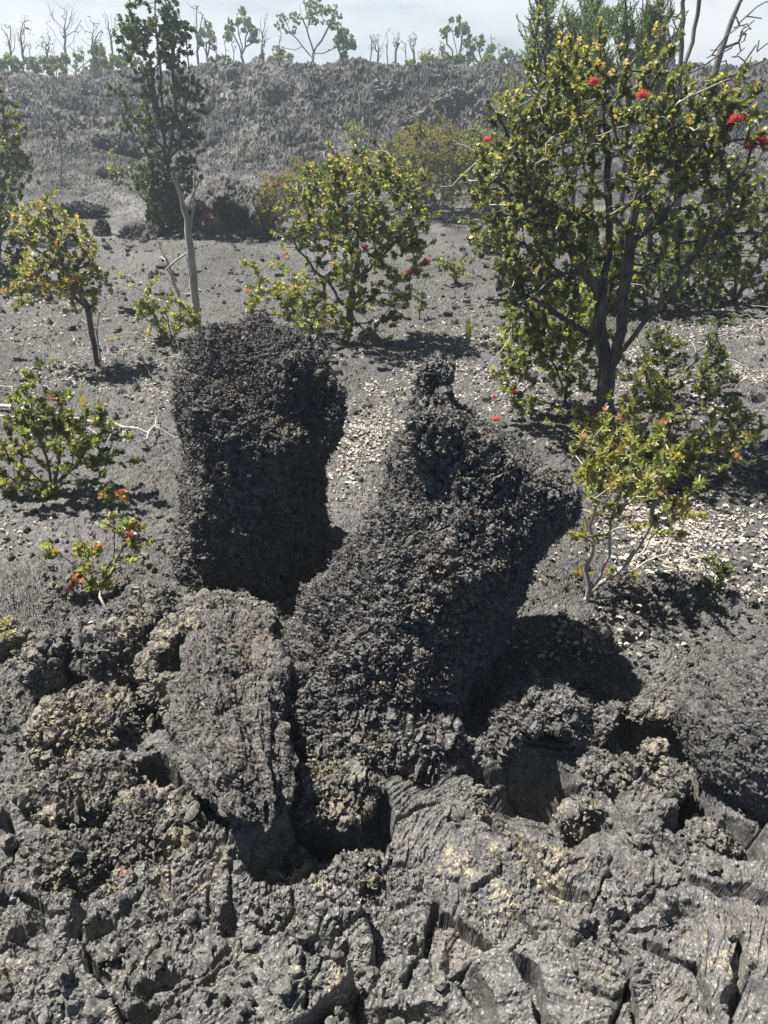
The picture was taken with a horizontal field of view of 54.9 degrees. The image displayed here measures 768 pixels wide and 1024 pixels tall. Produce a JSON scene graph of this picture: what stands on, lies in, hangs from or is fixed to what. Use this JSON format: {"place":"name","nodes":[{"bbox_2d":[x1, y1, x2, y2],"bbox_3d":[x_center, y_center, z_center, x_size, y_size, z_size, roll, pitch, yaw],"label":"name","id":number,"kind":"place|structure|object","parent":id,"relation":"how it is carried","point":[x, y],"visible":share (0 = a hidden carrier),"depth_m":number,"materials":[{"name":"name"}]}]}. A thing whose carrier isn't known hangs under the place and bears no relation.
{"place":"outdoors","nodes":[
{"label":"outdoors","id":0,"kind":"place"},
{"bbox_2d":[0,56,767,1023],"bbox_3d":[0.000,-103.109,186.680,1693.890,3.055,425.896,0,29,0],"label":"ground","id":1,"kind":"structure","parent":0,"point":[498,906],"depth_m":2.41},
{"bbox_2d":[0,614,15,629],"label":"lichen tuft","id":2,"kind":"object","parent":1,"relation":"on","point":[6,621],"visible":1,"depth_m":2.56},
{"bbox_2d":[0,628,18,649],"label":"lichen tuft","id":3,"kind":"object","parent":1,"relation":"on","point":[8,635],"visible":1,"depth_m":2.44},
{"bbox_2d":[0,52,20,73],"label":"ridge bush","id":4,"kind":"object","parent":1,"relation":"on","point":[6,60],"visible":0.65,"depth_m":22.14,"materials":[{"name":"green plant"}]},
{"bbox_2d":[0,176,35,290],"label":"shrub","id":5,"kind":"object","parent":1,"relation":"on","point":[15,257],"visible":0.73,"depth_m":7.05,"materials":[{"name":"green plant"}]},
{"bbox_2d":[0,75,40,223],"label":"tree","id":6,"kind":"object","parent":1,"relation":"on","point":[18,156],"visible":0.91,"depth_m":9.24,"materials":[{"name":"green plant"}]},
{"bbox_2d":[16,14,30,71],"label":"dead tree","id":7,"kind":"object","parent":1,"relation":"on","point":[21,44],"visible":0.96,"depth_m":23.05,"materials":[{"name":"grey wood"}]},
{"bbox_2d":[9,278,51,297],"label":"shrub","id":8,"kind":"object","parent":1,"relation":"on","point":[14,291],"visible":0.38,"depth_m":6.65,"materials":[{"name":"green plant"}]},
{"bbox_2d":[18,55,54,76],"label":"ridge bush","id":9,"kind":"object","parent":1,"relation":"on","point":[33,63],"visible":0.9,"depth_m":23.20,"materials":[{"name":"green plant"}]},
{"bbox_2d":[11,626,82,701],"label":"lava rock","id":10,"kind":"object","parent":1,"relation":"on","point":[43,659],"visible":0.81,"depth_m":2.21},
{"bbox_2d":[0,187,113,366],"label":"ohia sapling","id":11,"kind":"object","parent":1,"relation":"on","point":[68,276],"visible":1,"depth_m":4.68,"materials":[{"name":"green plant"}]},
{"bbox_2d":[7,820,110,899],"bbox_3d":[-0.799,0.886,1.833,0.249,0.191,0.201,0,29,0],"label":"lava rock","id":12,"kind":"object","parent":1,"relation":"on","point":[54,859],"visible":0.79,"depth_m":1.79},
{"bbox_2d":[50,98,68,185],"bbox_3d":[-5.265,-6.058,12.161,0.334,1.362,0.238,-24,37,-37],"label":"bare sapling","id":13,"kind":"object","parent":1,"relation":"on","point":[59,142],"visible":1,"depth_m":12.16,"materials":[{"name":"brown wood"}]},
{"bbox_2d":[46,2,81,74],"bbox_3d":[-10.400,-15.446,24.522,1.085,2.410,0.904,0,29,0],"label":"dead tree","id":14,"kind":"object","parent":1,"relation":"on","point":[64,36],"visible":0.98,"depth_m":24.26,"materials":[{"name":"grey wood"}]},
{"bbox_2d":[0,356,140,499],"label":"shrub","id":15,"kind":"object","parent":1,"relation":"on","point":[82,446],"visible":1,"depth_m":3.27,"materials":[{"name":"green plant"}]},
{"bbox_2d":[46,49,98,74],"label":"ridge bush","id":16,"kind":"object","parent":1,"relation":"on","point":[57,62],"visible":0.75,"depth_m":22.99,"materials":[{"name":"green plant"}]},
{"bbox_2d":[12,747,146,830],"bbox_3d":[-0.804,0.761,1.978,0.321,0.224,0.247,0,29,0],"label":"lava rock","id":17,"kind":"object","parent":1,"relation":"on","point":[76,788],"visible":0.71,"depth_m":1.90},
{"bbox_2d":[55,198,109,217],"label":"lava boulder","id":18,"kind":"object","parent":1,"relation":"on","point":[84,208],"visible":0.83,"depth_m":11.07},
{"bbox_2d":[21,678,147,774],"bbox_3d":[-0.839,0.632,2.149,0.373,0.287,0.313,0,29,0],"label":"lava rock","id":19,"kind":"object","parent":1,"relation":"on","point":[93,713],"visible":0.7,"depth_m":2.05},
{"bbox_2d":[0,382,177,437],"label":"fallen branch","id":20,"kind":"object","parent":1,"relation":"on","point":[124,427],"visible":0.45,"depth_m":4.08,"materials":[{"name":"grey wood"}]},
{"bbox_2d":[71,303,107,361],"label":"bare twigs","id":21,"kind":"object","parent":1,"relation":"on","point":[96,329],"visible":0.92,"depth_m":5.04,"materials":[{"name":"grey wood"}]},
{"bbox_2d":[78,83,105,96],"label":"lava boulder","id":22,"kind":"object","parent":1,"relation":"on","point":[87,90],"visible":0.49,"depth_m":17.66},
{"bbox_2d":[37,510,153,593],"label":"young shrub","id":23,"kind":"object","parent":1,"relation":"on","point":[131,542],"visible":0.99,"depth_m":2.63,"materials":[{"name":"green plant"}]},
{"bbox_2d":[90,133,110,150],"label":"lava boulder","id":24,"kind":"object","parent":1,"relation":"on","point":[102,141],"visible":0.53,"depth_m":14.47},
{"bbox_2d":[92,218,111,236],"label":"lava boulder","id":25,"kind":"object","parent":1,"relation":"on","point":[103,228],"visible":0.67,"depth_m":10.11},
{"bbox_2d":[87,42,118,71],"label":"ridge bush","id":26,"kind":"object","parent":1,"relation":"on","point":[99,52],"visible":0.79,"depth_m":22.72,"materials":[{"name":"green plant"}]},
{"bbox_2d":[65,612,149,691],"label":"lava rock","id":27,"kind":"object","parent":1,"relation":"on","point":[107,650],"visible":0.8,"depth_m":2.23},
{"bbox_2d":[95,481,128,531],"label":"seedling","id":28,"kind":"object","parent":1,"relation":"on","point":[109,489],"visible":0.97,"depth_m":3.01,"materials":[{"name":"green plant"}]},
{"bbox_2d":[101,868,126,899],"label":"lava rock","id":29,"kind":"object","parent":1,"relation":"on","point":[113,885],"visible":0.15,"depth_m":1.74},
{"bbox_2d":[106,148,124,182],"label":"shrub","id":30,"kind":"object","parent":1,"relation":"on","point":[113,174],"visible":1,"depth_m":12.97,"materials":[{"name":"green plant"}]},
{"bbox_2d":[110,140,138,155],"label":"lava boulder","id":31,"kind":"object","parent":1,"relation":"on","point":[125,148],"visible":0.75,"depth_m":14.53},
{"bbox_2d":[109,49,145,70],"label":"ridge bush","id":32,"kind":"object","parent":1,"relation":"on","point":[121,62],"visible":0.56,"depth_m":24.22,"materials":[{"name":"green plant"}]},
{"bbox_2d":[79,326,192,375],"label":"fallen branch","id":33,"kind":"object","parent":1,"relation":"on","point":[134,347],"visible":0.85,"depth_m":5.42,"materials":[{"name":"grey wood"}]},
{"bbox_2d":[98,583,179,636],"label":"lava rock","id":34,"kind":"object","parent":1,"relation":"on","point":[148,606],"visible":0.73,"depth_m":2.50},
{"bbox_2d":[99,342,182,380],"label":"fallen branch","id":35,"kind":"object","parent":1,"relation":"on","point":[139,364],"visible":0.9,"depth_m":5.07,"materials":[{"name":"grey wood"}]},
{"bbox_2d":[99,779,214,869],"bbox_3d":[-0.579,0.802,1.880,0.301,0.218,0.256,0,29,0],"label":"lava rock","id":36,"kind":"object","parent":1,"relation":"on","point":[151,821],"visible":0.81,"depth_m":1.82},
{"bbox_2d":[106,0,209,229],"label":"tall tree","id":37,"kind":"object","parent":1,"relation":"on","point":[132,31],"visible":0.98,"depth_m":9.43,"materials":[{"name":"green plant"}]},
{"bbox_2d":[136,211,182,316],"bbox_3d":[-1.793,-1.974,5.990,0.251,0.878,0.140,11,31,19],"label":"dead tree","id":38,"kind":"object","parent":1,"relation":"on","point":[170,270],"visible":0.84,"depth_m":6.01,"materials":[{"name":"grey wood"}]},
{"bbox_2d":[128,274,201,341],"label":"shrub","id":39,"kind":"object","parent":1,"relation":"on","point":[147,303],"visible":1,"depth_m":5.43,"materials":[{"name":"green plant"}]},
{"bbox_2d":[133,602,217,717],"bbox_3d":[-0.553,0.471,2.221,0.403,0.307,0.354,0,29,0],"label":"rock","id":40,"kind":"object","parent":1,"relation":"on","point":[157,664],"visible":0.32,"depth_m":2.18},
{"bbox_2d":[165,172,200,331],"bbox_3d":[-1.484,-1.912,5.555,0.348,1.177,0.079,0,29,0],"label":"dead tree","id":41,"kind":"object","parent":1,"relation":"on","point":[192,269],"visible":0.94,"depth_m":5.49,"materials":[{"name":"grey wood"}]},
{"bbox_2d":[188,4,203,65],"bbox_3d":[-5.436,-13.919,21.730,0.434,1.718,0.543,0,29,0],"label":"dead tree","id":42,"kind":"object","parent":1,"relation":"on","point":[198,46],"visible":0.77,"depth_m":21.68,"materials":[{"name":"grey wood"}]},
{"bbox_2d":[118,175,284,240],"bbox_3d":[-2.553,-4.205,11.137,2.298,1.474,3.212,0,29,0],"label":"lava ledge","id":43,"kind":"object","parent":1,"relation":"on","point":[223,204],"visible":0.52,"depth_m":10.11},
{"bbox_2d":[198,17,216,61],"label":"ridge tree","id":44,"kind":"object","parent":1,"relation":"on","point":[209,33],"visible":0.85,"depth_m":23.78,"materials":[{"name":"green plant"}]},
{"bbox_2d":[167,586,279,619],"bbox_3d":[-0.531,0.353,2.462,0.368,0.180,0.303,0,29,0],"label":"lava hump","id":45,"kind":"object","parent":1,"relation":"on","point":[206,598],"visible":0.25,"depth_m":2.46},
{"bbox_2d":[162,605,298,833],"bbox_3d":[-0.410,0.511,2.017,0.400,0.286,0.762,0,29,0],"label":"lava lobe","id":46,"kind":"object","parent":1,"relation":"on","point":[234,758],"visible":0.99,"depth_m":1.86,"materials":[{"name":"stone"}]},
{"bbox_2d":[222,5,259,63],"bbox_3d":[-4.660,-15.359,24.202,1.311,2.117,1.632,0,29,0],"label":"ridge tree","id":47,"kind":"object","parent":1,"relation":"on","point":[252,38],"visible":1,"depth_m":23.91,"materials":[{"name":"green plant"}]},
{"bbox_2d":[166,312,349,602],"bbox_3d":[-0.505,-0.149,2.753,0.667,1.100,0.704,20,35,32],"label":"lava tree mould","id":48,"kind":"object","parent":1,"relation":"on","point":[258,412],"visible":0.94,"depth_m":2.55,"materials":[{"name":"stone"}]},
{"bbox_2d":[258,49,294,64],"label":"ridge bush","id":49,"kind":"object","parent":1,"relation":"on","point":[279,56],"visible":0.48,"depth_m":24.03,"materials":[{"name":"green plant"}]},
{"bbox_2d":[260,80,296,102],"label":"lava boulder","id":50,"kind":"object","parent":1,"relation":"on","point":[275,90],"visible":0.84,"depth_m":18.23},
{"bbox_2d":[263,859,310,883],"bbox_3d":[-0.237,0.874,1.794,0.120,0.059,0.036,-2,29,-3],"label":"lava shard","id":51,"kind":"object","parent":1,"relation":"on","point":[303,870],"visible":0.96,"depth_m":1.78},
{"bbox_2d":[239,253,338,332],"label":"shrub","id":52,"kind":"object","parent":1,"relation":"on","point":[293,295],"visible":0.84,"depth_m":5.65,"materials":[{"name":"green plant"}]},
{"bbox_2d":[248,154,332,228],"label":"scrub bush","id":53,"kind":"object","parent":1,"relation":"on","point":[270,216],"visible":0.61,"depth_m":9.76,"materials":[{"name":"green plant"}]},
{"bbox_2d":[271,0,353,62],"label":"ridge tree","id":54,"kind":"object","parent":1,"relation":"on","point":[310,13],"visible":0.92,"depth_m":23.15,"materials":[{"name":"green plant"}]},
{"bbox_2d":[307,69,346,81],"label":"lava boulder","id":55,"kind":"object","parent":1,"relation":"on","point":[329,73],"visible":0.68,"depth_m":18.75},
{"bbox_2d":[287,751,382,834],"bbox_3d":[-0.145,0.737,1.942,0.285,0.182,0.226,0,29,0],"label":"lava rock","id":56,"kind":"object","parent":1,"relation":"on","point":[353,786],"visible":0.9,"depth_m":1.88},
{"bbox_2d":[332,27,356,59],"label":"ridge tree","id":57,"kind":"object","parent":1,"relation":"on","point":[340,35],"visible":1,"depth_m":22.01,"materials":[{"name":"green plant"}]},
{"bbox_2d":[270,136,441,342],"bbox_3d":[-0.199,-1.872,5.239,1.227,1.412,0.996,0,29,0],"label":"ohia bush","id":58,"kind":"object","parent":1,"relation":"on","point":[363,226],"visible":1,"depth_m":5.14,"materials":[{"name":"green plant"}]},
{"bbox_2d":[324,846,394,900],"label":"lava rock","id":59,"kind":"object","parent":1,"relation":"on","point":[361,869],"visible":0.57,"depth_m":1.80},
{"bbox_2d":[333,119,386,192],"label":"scrub bush","id":60,"kind":"object","parent":1,"relation":"on","point":[358,133],"visible":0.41,"depth_m":10.53,"materials":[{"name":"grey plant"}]},
{"bbox_2d":[0,504,758,1023],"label":"clinker rubble","id":61,"kind":"object","parent":1,"relation":"on","point":[96,1008],"visible":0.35,"depth_m":1.59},
{"bbox_2d":[0,242,767,671],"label":"leaf litter","id":62,"kind":"object","parent":1,"relation":"on","point":[762,532],"visible":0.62,"depth_m":3.65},
{"bbox_2d":[368,76,405,100],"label":"lava boulder","id":63,"kind":"object","parent":1,"relation":"on","point":[381,89],"visible":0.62,"depth_m":18.04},
{"bbox_2d":[394,109,427,132],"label":"lava boulder","id":64,"kind":"object","parent":1,"relation":"on","point":[408,118],"visible":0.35,"depth_m":17.43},
{"bbox_2d":[412,288,427,319],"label":"sapling","id":65,"kind":"object","parent":1,"relation":"on","point":[422,305],"visible":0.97,"depth_m":6.13,"materials":[{"name":"green plant"}]},
{"bbox_2d":[404,50,441,67],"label":"ridge bush","id":66,"kind":"object","parent":1,"relation":"on","point":[411,63],"visible":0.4,"depth_m":23.78,"materials":[{"name":"green plant"}]},
{"bbox_2d":[364,698,482,788],"bbox_3d":[0.050,0.647,2.072,0.477,0.300,0.270,0,29,0],"label":"lava rock","id":67,"kind":"object","parent":1,"relation":"on","point":[427,748],"visible":0.59,"depth_m":2.00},
{"bbox_2d":[376,110,476,209],"bbox_3d":[0.652,-5.183,10.985,1.562,1.384,1.586,0,29,0],"label":"scrub bush","id":68,"kind":"object","parent":1,"relation":"on","point":[419,135],"visible":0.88,"depth_m":10.80,"materials":[{"name":"green plant"}]},
{"bbox_2d":[280,399,584,778],"bbox_3d":[0.057,0.262,2.252,1.062,1.209,0.720,-23,37,-35],"label":"lava tree mould","id":69,"kind":"object","parent":1,"relation":"on","point":[413,596],"visible":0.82,"depth_m":2.02,"materials":[{"name":"stone"}]},
{"bbox_2d":[405,383,458,415],"bbox_3d":[0.144,-0.302,2.165,0.169,0.184,0.160,0,29,0],"label":"lava neck","id":70,"kind":"object","parent":69,"relation":"on","point":[440,395],"visible":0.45,"depth_m":2.11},
{"bbox_2d":[412,350,455,392],"bbox_3d":[0.144,-0.396,2.142,0.127,0.150,0.127,0,29,0],"label":"lava spike","id":71,"kind":"object","parent":69,"relation":"on","point":[435,370],"visible":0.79,"depth_m":2.10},
{"bbox_2d":[402,408,470,474],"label":"lava rock","id":72,"kind":"object","parent":69,"relation":"on","point":[434,439],"visible":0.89,"depth_m":1.96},
{"bbox_2d":[420,68,461,80],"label":"lava boulder","id":73,"kind":"object","parent":1,"relation":"on","point":[443,74],"visible":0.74,"depth_m":18.64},
{"bbox_2d":[435,255,466,284],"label":"seedling","id":74,"kind":"object","parent":1,"relation":"on","point":[454,267],"visible":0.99,"depth_m":7.24,"materials":[{"name":"green plant"}]},
{"bbox_2d":[438,51,465,64],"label":"ridge bush","id":75,"kind":"object","parent":1,"relation":"on","point":[460,58],"visible":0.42,"depth_m":24.30,"materials":[{"name":"green plant"}]},
{"bbox_2d":[428,83,477,116],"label":"lava boulder","id":76,"kind":"object","parent":1,"relation":"on","point":[454,99],"visible":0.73,"depth_m":17.81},
{"bbox_2d":[439,15,471,64],"bbox_3d":[2.407,-15.574,24.551,1.138,1.686,1.625,0,29,0],"label":"ridge tree","id":77,"kind":"object","parent":1,"relation":"on","point":[464,28],"visible":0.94,"depth_m":24.47,"materials":[{"name":"green plant"}]},
{"bbox_2d":[440,781,495,826],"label":"lava rock","id":78,"kind":"object","parent":1,"relation":"on","point":[461,812],"visible":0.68,"depth_m":1.92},
{"bbox_2d":[466,33,496,62],"bbox_3d":[3.384,-15.726,25.561,1.088,1.356,1.388,0,29,0],"label":"ridge tree","id":79,"kind":"object","parent":1,"relation":"on","point":[489,48],"visible":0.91,"depth_m":25.27,"materials":[{"name":"green plant"}]},
{"bbox_2d":[478,98,496,119],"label":"lava boulder","id":80,"kind":"object","parent":1,"relation":"on","point":[482,111],"visible":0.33,"depth_m":17.80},
{"bbox_2d":[475,53,504,64],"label":"ridge bush","id":81,"kind":"object","parent":1,"relation":"on","point":[489,57],"visible":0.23,"depth_m":22.43,"materials":[{"name":"green plant"}]},
{"bbox_2d":[457,69,526,210],"bbox_3d":[1.632,-5.607,11.263,0.993,1.988,1.442,23,36,35],"label":"scrub bush","id":82,"kind":"object","parent":1,"relation":"on","point":[480,135],"visible":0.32,"depth_m":11.12,"materials":[{"name":"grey plant"}]},
{"bbox_2d":[502,47,520,63],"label":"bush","id":83,"kind":"object","parent":1,"relation":"on","point":[511,55],"visible":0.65,"depth_m":25.20,"materials":[{"name":"green plant"}]},
{"bbox_2d":[458,122,580,300],"bbox_3d":[1.206,-2.546,6.392,1.076,1.451,0.896,10,31,18],"label":"shrub","id":84,"kind":"object","parent":1,"relation":"on","point":[485,243],"visible":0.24,"depth_m":6.42,"materials":[{"name":"green plant"}]},
{"bbox_2d":[473,666,599,781],"bbox_3d":[0.434,0.640,2.155,0.404,0.368,0.278,0,29,0],"label":"rock","id":85,"kind":"object","parent":1,"relation":"on","point":[534,704],"visible":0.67,"depth_m":2.05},
{"bbox_2d":[513,0,568,241],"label":"spire tree","id":86,"kind":"object","parent":1,"relation":"on","point":[546,34],"visible":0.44,"depth_m":7.21,"materials":[{"name":"green plant"}]},
{"bbox_2d":[489,283,631,421],"bbox_3d":[0.947,-0.915,4.173,0.761,0.753,0.753,0,29,0],"label":"shrub","id":87,"kind":"object","parent":1,"relation":"on","point":[559,335],"visible":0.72,"depth_m":4.06,"materials":[{"name":"green plant"}]},
{"bbox_2d":[548,0,600,253],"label":"spire tree","id":88,"kind":"object","parent":1,"relation":"on","point":[571,20],"visible":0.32,"depth_m":7.62,"materials":[{"name":"green plant"}]},
{"bbox_2d":[552,791,606,846],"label":"lava rock","id":89,"kind":"object","parent":1,"relation":"on","point":[574,817],"visible":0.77,"depth_m":1.94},
{"bbox_2d":[571,0,616,232],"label":"spire tree","id":90,"kind":"object","parent":1,"relation":"on","point":[598,5],"visible":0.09,"depth_m":8.00,"materials":[{"name":"green plant"}]},
{"bbox_2d":[440,0,767,440],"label":"ohia tree","id":91,"kind":"object","parent":1,"relation":"on","point":[558,111],"visible":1,"depth_m":3.28,"materials":[{"name":"green plant"}]},
{"bbox_2d":[575,745,635,801],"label":"lava rock","id":92,"kind":"object","parent":1,"relation":"on","point":[606,774],"visible":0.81,"depth_m":1.98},
{"bbox_2d":[573,564,641,588],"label":"seedling","id":93,"kind":"object","parent":1,"relation":"on","point":[578,573],"visible":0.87,"depth_m":2.73,"materials":[{"name":"green plant"}]},
{"bbox_2d":[593,699,624,748],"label":"rock","id":94,"kind":"object","parent":1,"relation":"on","point":[608,715],"visible":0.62,"depth_m":2.07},
{"bbox_2d":[581,0,667,251],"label":"spire tree","id":95,"kind":"object","parent":1,"relation":"on","point":[650,14],"visible":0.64,"depth_m":7.21,"materials":[{"name":"green plant"}]},
{"bbox_2d":[546,413,708,602],"bbox_3d":[0.827,0.006,2.564,0.584,0.701,0.418,0,29,0],"label":"shrub","id":96,"kind":"object","parent":1,"relation":"on","point":[668,470],"visible":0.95,"depth_m":2.52,"materials":[{"name":"green plant"}]},
{"bbox_2d":[551,204,723,313],"bbox_3d":[2.142,-2.116,6.137,1.486,0.947,0.892,0,29,0],"label":"shrub","id":97,"kind":"object","parent":1,"relation":"on","point":[670,276],"visible":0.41,"depth_m":6.17,"materials":[{"name":"green plant"}]},
{"bbox_2d":[601,680,676,730],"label":"lava rock","id":98,"kind":"object","parent":1,"relation":"on","point":[648,705],"visible":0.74,"depth_m":2.20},
{"bbox_2d":[636,737,673,771],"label":"lava rock","id":99,"kind":"object","parent":1,"relation":"on","point":[651,751],"visible":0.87,"depth_m":2.02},
{"bbox_2d":[543,367,767,490],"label":"shrub","id":100,"kind":"object","parent":1,"relation":"on","point":[667,418],"visible":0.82,"depth_m":3.40,"materials":[{"name":"green plant"}]},
{"bbox_2d":[624,0,688,256],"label":"spire tree","id":101,"kind":"object","parent":1,"relation":"on","point":[658,87],"visible":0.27,"depth_m":7.59,"materials":[{"name":"green plant"}]},
{"bbox_2d":[653,756,693,808],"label":"lava rock","id":102,"kind":"object","parent":1,"relation":"on","point":[673,778],"visible":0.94,"depth_m":1.97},
{"bbox_2d":[616,316,739,402],"bbox_3d":[1.720,-0.889,4.359,0.761,0.505,0.487,-3,29,-6],"label":"shrub","id":103,"kind":"object","parent":1,"relation":"on","point":[646,359],"visible":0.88,"depth_m":4.33,"materials":[{"name":"green plant"}]},
{"bbox_2d":[672,811,744,858],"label":"lava rock","id":104,"kind":"object","parent":1,"relation":"on","point":[703,833],"visible":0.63,"depth_m":1.90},
{"bbox_2d":[656,152,767,308],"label":"shrub","id":105,"kind":"object","parent":1,"relation":"on","point":[733,293],"visible":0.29,"depth_m":6.48,"materials":[{"name":"green plant"}]},
{"bbox_2d":[662,302,767,365],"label":"fallen branch","id":106,"kind":"object","parent":1,"relation":"on","point":[694,344],"visible":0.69,"depth_m":5.78,"materials":[{"name":"grey wood"}]},
{"bbox_2d":[666,0,767,248],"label":"dead tree","id":107,"kind":"object","parent":1,"relation":"on","point":[718,57],"visible":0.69,"depth_m":8.08,"materials":[{"name":"grey wood"}]},
{"bbox_2d":[701,552,735,589],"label":"seedling","id":108,"kind":"object","parent":1,"relation":"on","point":[721,570],"visible":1,"depth_m":2.69,"materials":[{"name":"green plant"}]},
{"bbox_2d":[672,621,767,823],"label":"lava boulder","id":109,"kind":"object","parent":1,"relation":"on","point":[720,711],"visible":0.88,"depth_m":1.90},
{"bbox_2d":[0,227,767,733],"bbox_3d":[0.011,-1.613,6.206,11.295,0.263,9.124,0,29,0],"label":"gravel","id":110,"kind":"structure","parent":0,"point":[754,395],"depth_m":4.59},
{"bbox_2d":[0,0,767,76],"label":"sky","id":111,"kind":"structure","parent":0,"point":[363,19],"materials":[{"name":"white"}]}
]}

